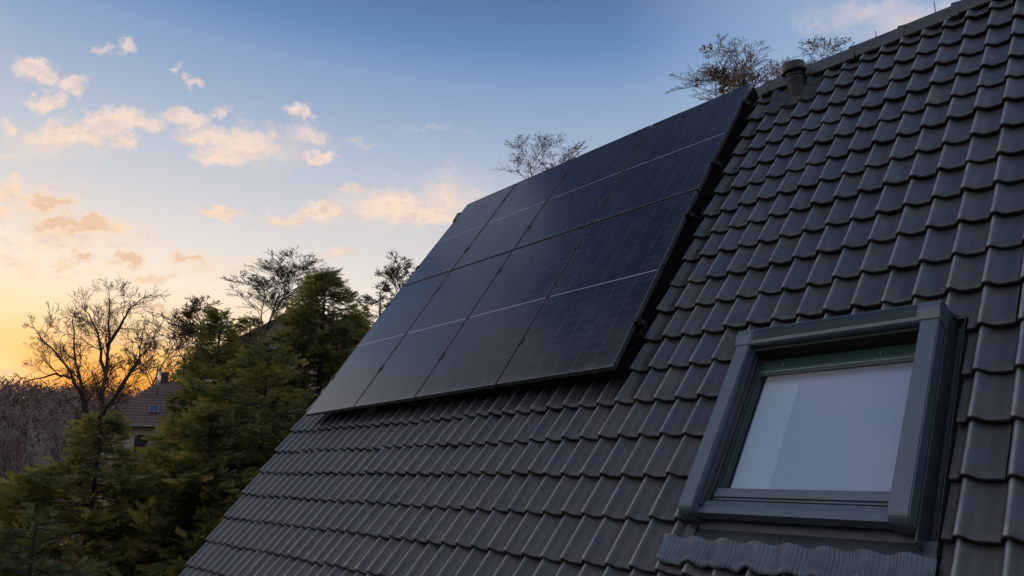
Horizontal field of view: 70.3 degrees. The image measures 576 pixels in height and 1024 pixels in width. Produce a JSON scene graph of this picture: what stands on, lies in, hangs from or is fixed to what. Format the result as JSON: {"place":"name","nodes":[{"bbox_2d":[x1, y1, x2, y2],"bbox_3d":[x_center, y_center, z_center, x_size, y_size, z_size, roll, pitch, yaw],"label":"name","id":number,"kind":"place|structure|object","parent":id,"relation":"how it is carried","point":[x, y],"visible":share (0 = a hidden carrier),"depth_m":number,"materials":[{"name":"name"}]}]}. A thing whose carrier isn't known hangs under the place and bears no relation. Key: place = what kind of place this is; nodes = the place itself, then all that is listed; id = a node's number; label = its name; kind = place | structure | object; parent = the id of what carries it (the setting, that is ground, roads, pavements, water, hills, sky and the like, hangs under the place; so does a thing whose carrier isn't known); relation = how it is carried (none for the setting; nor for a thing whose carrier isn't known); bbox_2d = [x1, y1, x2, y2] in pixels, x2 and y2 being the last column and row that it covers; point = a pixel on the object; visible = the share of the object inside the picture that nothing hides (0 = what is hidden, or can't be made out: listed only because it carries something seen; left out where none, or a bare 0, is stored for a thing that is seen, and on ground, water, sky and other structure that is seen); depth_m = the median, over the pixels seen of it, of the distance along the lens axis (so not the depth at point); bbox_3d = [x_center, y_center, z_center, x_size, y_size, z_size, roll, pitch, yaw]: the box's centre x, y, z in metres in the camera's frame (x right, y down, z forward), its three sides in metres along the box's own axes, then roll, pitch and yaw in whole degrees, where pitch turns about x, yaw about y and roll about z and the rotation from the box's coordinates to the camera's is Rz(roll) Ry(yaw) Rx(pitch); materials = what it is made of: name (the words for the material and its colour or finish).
{"place":"outdoors","nodes":[
{"label":"outdoors","id":0,"kind":"place"},
{"bbox_2d":[0,409,108,574],"bbox_3d":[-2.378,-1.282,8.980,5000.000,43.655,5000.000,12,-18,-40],"label":"ground","id":1,"kind":"structure","parent":0,"point":[41,449],"depth_m":83.72,"materials":[{"name":"plant"}]},
{"bbox_2d":[0,415,109,564],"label":"bare shrub","id":2,"kind":"object","parent":1,"relation":"on","point":[5,446],"visible":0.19,"depth_m":21.40,"materials":[{"name":"brown plant"}]},
{"bbox_2d":[0,501,111,575],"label":"conifer tree","id":3,"kind":"object","parent":1,"relation":"on","point":[47,567],"visible":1,"depth_m":8.46,"materials":[{"name":"green plant"}]},
{"bbox_2d":[0,420,124,575],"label":"bare shrub","id":4,"kind":"object","parent":1,"relation":"on","point":[57,454],"visible":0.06,"depth_m":19.62,"materials":[{"name":"brown plant"}]},
{"bbox_2d":[0,375,146,460],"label":"woods","id":5,"kind":"object","parent":1,"relation":"on","point":[16,402],"visible":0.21,"depth_m":105.07,"materials":[{"name":"brown plant"}]},
{"bbox_2d":[13,276,173,497],"bbox_3d":[-16.498,6.262,27.998,5.515,14.380,4.826,6,-15,-23],"label":"bare tree","id":6,"kind":"object","parent":1,"relation":"on","point":[104,379],"visible":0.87,"depth_m":28.76,"materials":[{"name":"brown plant"}]},
{"bbox_2d":[0,409,201,575],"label":"conifer tree","id":7,"kind":"object","parent":1,"relation":"on","point":[25,488],"visible":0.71,"depth_m":10.17,"materials":[{"name":"green plant"}]},
{"bbox_2d":[72,434,174,567],"bbox_3d":[-11.617,8.478,21.745,3.474,8.611,3.468,3,-14,-12],"label":"bare shrub","id":8,"kind":"object","parent":1,"relation":"on","point":[117,473],"depth_m":22.59,"materials":[{"name":"brown plant"}]},
{"bbox_2d":[98,368,183,506],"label":"neighbour house","id":9,"kind":"structure","parent":1,"relation":"on","point":[145,407],"depth_m":47.09,"materials":[{"name":"red tile"}]},
{"bbox_2d":[132,434,149,451],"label":"window","id":10,"kind":"structure","parent":9,"relation":"in","point":[137,441],"depth_m":45.90,"materials":[{"name":"black glass"}]},
{"bbox_2d":[148,405,159,412],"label":"window","id":11,"kind":"structure","parent":9,"relation":"in","point":[152,408],"depth_m":47.28,"materials":[{"name":"glass"}]},
{"bbox_2d":[120,328,194,385],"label":"bare tree","id":12,"kind":"object","parent":1,"relation":"on","point":[168,361],"visible":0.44,"depth_m":53.44,"materials":[{"name":"brown plant"}]},
{"bbox_2d":[102,401,262,575],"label":"conifer tree","id":13,"kind":"object","parent":1,"relation":"on","point":[223,496],"visible":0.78,"depth_m":10.22,"materials":[{"name":"green plant"}]},
{"bbox_2d":[140,294,226,398],"bbox_3d":[-14.100,7.118,30.316,3.812,13.784,3.208,1,-14,-4],"label":"bare tree","id":14,"kind":"object","parent":1,"relation":"on","point":[192,328],"visible":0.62,"depth_m":31.15,"materials":[{"name":"brown plant"}]},
{"bbox_2d":[96,306,278,575],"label":"conifer tree","id":15,"kind":"object","parent":1,"relation":"on","point":[199,368],"visible":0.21,"depth_m":14.66,"materials":[{"name":"green plant"}]},
{"bbox_2d":[61,336,319,575],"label":"conifer tree","id":16,"kind":"object","parent":1,"relation":"on","point":[246,427],"visible":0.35,"depth_m":11.51,"materials":[{"name":"green plant"}]},
{"bbox_2d":[200,312,292,426],"bbox_3d":[-7.094,6.575,17.884,6.664,12.127,4.787,-4,-15,17],"label":"conifer tree","id":17,"kind":"object","parent":1,"relation":"on","point":[243,321],"visible":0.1,"depth_m":18.97,"materials":[{"name":"green plant"}]},
{"bbox_2d":[180,306,351,422],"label":"gabled house","id":18,"kind":"structure","parent":1,"relation":"on","point":[277,325],"depth_m":38.36,"materials":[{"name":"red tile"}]},
{"bbox_2d":[220,246,343,392],"bbox_3d":[-10.886,6.325,33.777,5.392,16.927,6.035,12,-18,-40],"label":"bare tree","id":19,"kind":"object","parent":1,"relation":"on","point":[267,285],"visible":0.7,"depth_m":34.93,"materials":[{"name":"brown plant"}]},
{"bbox_2d":[237,267,366,452],"bbox_3d":[-4.550,5.847,16.244,6.012,13.125,6.119,12,-18,-40],"label":"conifer tree","id":20,"kind":"object","parent":1,"relation":"on","point":[312,352],"visible":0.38,"depth_m":16.69,"materials":[{"name":"green plant"}]},
{"bbox_2d":[305,303,374,400],"bbox_3d":[-3.964,6.520,17.942,5.228,12.690,3.500,-4,-15,17],"label":"conifer tree","id":21,"kind":"object","parent":1,"relation":"on","point":[367,327],"visible":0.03,"depth_m":19.29,"materials":[{"name":"green plant"}]},
{"bbox_2d":[353,281,395,332],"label":"tree","id":22,"kind":"object","parent":1,"relation":"on","point":[368,298],"visible":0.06,"depth_m":24.08,"materials":[{"name":"brown plant"}]},
{"bbox_2d":[374,249,414,294],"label":"bare tree","id":23,"kind":"object","parent":1,"relation":"on","point":[392,272],"visible":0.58,"depth_m":30.43,"materials":[{"name":"brown plant"}]},
{"bbox_2d":[493,133,587,178],"bbox_3d":[1.875,4.261,26.760,4.389,21.808,4.066,12,-18,-40],"label":"bare tree","id":24,"kind":"object","parent":1,"relation":"on","point":[564,155],"visible":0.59,"depth_m":28.43,"materials":[{"name":"brown plant"}]},
{"bbox_2d":[179,0,1023,575],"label":"roof","id":25,"kind":"structure","parent":1,"relation":"on","point":[825,374],"depth_m":4.54,"materials":[{"name":"tile"}]},
{"bbox_2d":[330,315,647,379],"bbox_3d":[-0.542,0.706,6.867,4.586,0.116,0.214,-15,-58,47],"label":"mounting rail","id":26,"kind":"object","parent":25,"relation":"attached to","point":[640,323],"visible":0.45,"depth_m":5.20,"materials":[{"name":"black metal"}]},
{"bbox_2d":[305,271,449,415],"bbox_3d":[-1.526,0.621,8.429,1.147,2.127,0.036,-15,-57,47],"label":"solar panel","id":27,"kind":"object","parent":26,"relation":"attached to","point":[356,374],"visible":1,"depth_m":8.32,"materials":[{"name":"black glass"}]},
{"bbox_2d":[354,251,511,408],"bbox_3d":[-0.806,0.417,7.642,1.145,2.092,0.036,-15,-58,47],"label":"solar panel","id":28,"kind":"object","parent":26,"relation":"attached to","point":[407,368],"visible":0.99,"depth_m":7.53,"materials":[{"name":"black glass"}]},
{"bbox_2d":[415,225,589,399],"bbox_3d":[-0.060,0.206,6.825,1.155,2.064,0.038,-15,-58,47],"label":"solar panel","id":29,"kind":"object","parent":26,"relation":"attached to","point":[479,353],"visible":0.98,"depth_m":6.71,"materials":[{"name":"black glass"}]},
{"bbox_2d":[497,190,704,386],"bbox_3d":[0.761,0.017,5.987,1.249,2.032,0.140,-15,-58,47],"label":"solar panel","id":30,"kind":"object","parent":26,"relation":"attached to","point":[613,280],"visible":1,"depth_m":5.80,"materials":[{"name":"black glass"}]},
{"bbox_2d":[386,209,697,306],"bbox_3d":[-0.013,-0.132,7.613,4.626,0.116,0.214,-15,-58,47],"label":"mounting rail","id":31,"kind":"object","parent":25,"relation":"attached to","point":[690,215],"visible":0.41,"depth_m":5.93,"materials":[{"name":"black metal"}]},
{"bbox_2d":[415,158,721,268],"bbox_3d":[0.306,-0.622,8.034,4.635,0.116,0.214,-15,-57,47],"label":"mounting rail","id":32,"kind":"object","parent":25,"relation":"attached to","point":[715,163],"visible":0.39,"depth_m":6.35,"materials":[{"name":"black metal"}]},
{"bbox_2d":[403,183,516,286],"bbox_3d":[-0.674,-0.698,9.573,1.085,1.727,0.036,-15,-57,47],"label":"solar panel","id":33,"kind":"object","parent":32,"relation":"attached to","point":[456,240],"visible":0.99,"depth_m":9.51,"materials":[{"name":"black glass"}]},
{"bbox_2d":[452,157,576,269],"bbox_3d":[0.047,-0.896,8.773,1.102,1.735,0.036,-15,-58,47],"label":"solar panel","id":34,"kind":"object","parent":32,"relation":"attached to","point":[513,217],"visible":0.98,"depth_m":8.70,"materials":[{"name":"black glass"}]},
{"bbox_2d":[515,125,650,249],"bbox_3d":[0.792,-1.102,7.948,1.118,1.737,0.036,-15,-58,47],"label":"solar panel","id":35,"kind":"object","parent":32,"relation":"attached to","point":[585,186],"visible":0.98,"depth_m":7.88,"materials":[{"name":"black glass"}]},
{"bbox_2d":[593,83,757,223],"bbox_3d":[1.606,-1.275,7.091,1.229,1.748,0.140,-15,-58,47],"label":"solar panel","id":36,"kind":"object","parent":32,"relation":"attached to","point":[673,156],"visible":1,"depth_m":6.94,"materials":[{"name":"black glass"}]},
{"bbox_2d":[453,98,750,221],"bbox_3d":[0.755,-1.292,8.590,4.626,0.116,0.214,-15,-57,47],"label":"mounting rail","id":37,"kind":"object","parent":25,"relation":"attached to","point":[746,103],"visible":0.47,"depth_m":6.91,"materials":[{"name":"black metal"}]},
{"bbox_2d":[666,33,795,101],"bbox_3d":[7.823,2.704,22.669,4.215,23.033,3.834,8,-16,-28],"label":"bare tree","id":38,"kind":"object","parent":1,"relation":"on","point":[739,78],"visible":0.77,"depth_m":24.92,"materials":[{"name":"brown plant"}]},
{"bbox_2d":[762,35,854,80],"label":"bare tree","id":39,"kind":"object","parent":1,"relation":"on","point":[813,44],"visible":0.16,"depth_m":29.81,"materials":[{"name":"brown plant"}]},
{"bbox_2d":[0,0,959,405],"label":"sky","id":40,"kind":"structure","parent":0,"point":[170,145],"materials":[{"name":"blue"}]}
]}

